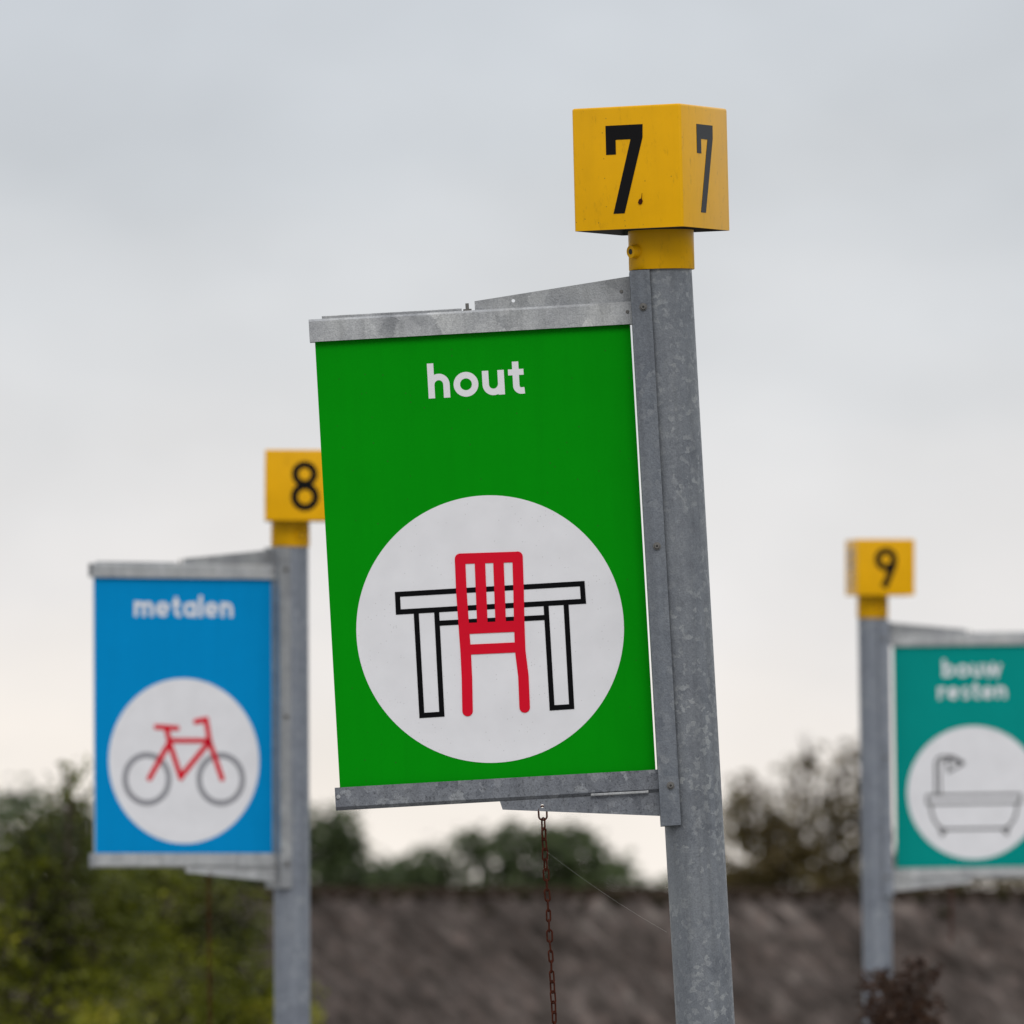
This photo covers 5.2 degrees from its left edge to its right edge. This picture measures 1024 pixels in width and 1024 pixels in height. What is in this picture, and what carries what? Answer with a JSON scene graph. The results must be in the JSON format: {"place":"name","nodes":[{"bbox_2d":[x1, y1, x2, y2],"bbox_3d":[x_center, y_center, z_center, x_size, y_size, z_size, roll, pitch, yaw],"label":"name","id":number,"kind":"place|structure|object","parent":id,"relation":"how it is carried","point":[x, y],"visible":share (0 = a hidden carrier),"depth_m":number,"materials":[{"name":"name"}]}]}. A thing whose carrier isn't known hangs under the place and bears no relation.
{"place":"outdoors","nodes":[
{"label":"outdoors","id":0,"kind":"place"},
{"bbox_2d":[0,883,1023,1023],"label":"shed","id":1,"kind":"structure","parent":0,"point":[428,955],"depth_m":83.88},
{"bbox_2d":[0,0,1023,888],"label":"sky","id":2,"kind":"structure","parent":0,"point":[186,186],"materials":[{"name":"grey"}]},
{"label":"ground","id":3,"kind":"structure","parent":0,"visible":0},
{"bbox_2d":[0,754,180,1023],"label":"bush","id":4,"kind":"object","parent":3,"relation":"on","point":[53,958],"visible":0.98,"depth_m":57.87,"materials":[{"name":"green plant"}]},
{"bbox_2d":[0,775,315,885],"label":"tree","id":5,"kind":"object","parent":3,"relation":"on","point":[27,804],"visible":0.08,"depth_m":244.10,"materials":[{"name":"green plant"}]},
{"bbox_2d":[72,867,326,1023],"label":"bush","id":6,"kind":"object","parent":3,"relation":"on","point":[259,1007],"visible":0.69,"depth_m":61.80,"materials":[{"name":"green plant"}]},
{"bbox_2d":[309,801,411,885],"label":"tree","id":7,"kind":"object","parent":3,"relation":"on","point":[340,848],"visible":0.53,"depth_m":239.52,"materials":[{"name":"green plant"}]},
{"bbox_2d":[364,833,475,885],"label":"tree","id":8,"kind":"object","parent":3,"relation":"on","point":[427,869],"visible":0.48,"depth_m":254.64,"materials":[{"name":"green plant"}]},
{"bbox_2d":[446,814,626,886],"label":"tree","id":9,"kind":"object","parent":3,"relation":"on","point":[564,845],"visible":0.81,"depth_m":234.64,"materials":[{"name":"green plant"}]},
{"bbox_2d":[599,849,667,886],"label":"tree","id":10,"kind":"object","parent":3,"relation":"on","point":[623,864],"visible":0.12,"depth_m":259.73,"materials":[{"name":"green plant"}]},
{"bbox_2d":[721,731,934,887],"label":"tree","id":11,"kind":"object","parent":3,"relation":"on","point":[773,863],"visible":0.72,"depth_m":199.75,"materials":[{"name":"green plant"}]},
{"bbox_2d":[893,831,1023,888],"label":"tree","id":12,"kind":"object","parent":3,"relation":"on","point":[1003,883],"visible":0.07,"depth_m":229.66,"materials":[{"name":"green plant"}]},
{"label":"pavement","id":13,"kind":"structure","parent":0,"visible":0},
{"bbox_2d":[88,450,324,1023],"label":"sign post","id":14,"kind":"object","parent":13,"relation":"on","point":[201,711],"visible":0.88,"depth_m":35.09,"materials":[{"name":"metal"}]},
{"bbox_2d":[206,871,211,1023],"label":"hanging chain","id":15,"kind":"object","parent":14,"relation":"hanging from","point":[209,930],"visible":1,"depth_m":35.04,"materials":[{"name":"grey metal"}]},
{"bbox_2d":[309,103,734,1023],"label":"sign post","id":16,"kind":"object","parent":13,"relation":"on","point":[485,565],"visible":1,"depth_m":21.60,"materials":[{"name":"metal"}]},
{"bbox_2d":[538,805,556,1023],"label":"hanging chain","id":17,"kind":"object","parent":16,"relation":"hanging from","point":[542,819],"visible":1,"depth_m":21.58,"materials":[{"name":"metal"}]},
{"bbox_2d":[852,954,946,1023],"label":"dry shrub","id":18,"kind":"object","parent":13,"relation":"on","point":[895,1004],"visible":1,"depth_m":37.37,"materials":[{"name":"brown plant"}]},
{"bbox_2d":[845,539,1023,1023],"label":"sign post","id":19,"kind":"object","parent":13,"relation":"on","point":[959,744],"visible":1,"depth_m":43.45,"materials":[{"name":"metal"}]},
{"bbox_2d":[949,882,953,944],"bbox_3d":[1.677,1.533,43.426,0.017,0.242,0.012,-1,-3,24],"label":"hanging chain","id":20,"kind":"object","parent":19,"relation":"hanging from","point":[951,919],"visible":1,"depth_m":43.42,"materials":[{"name":"grey metal"}]}
]}

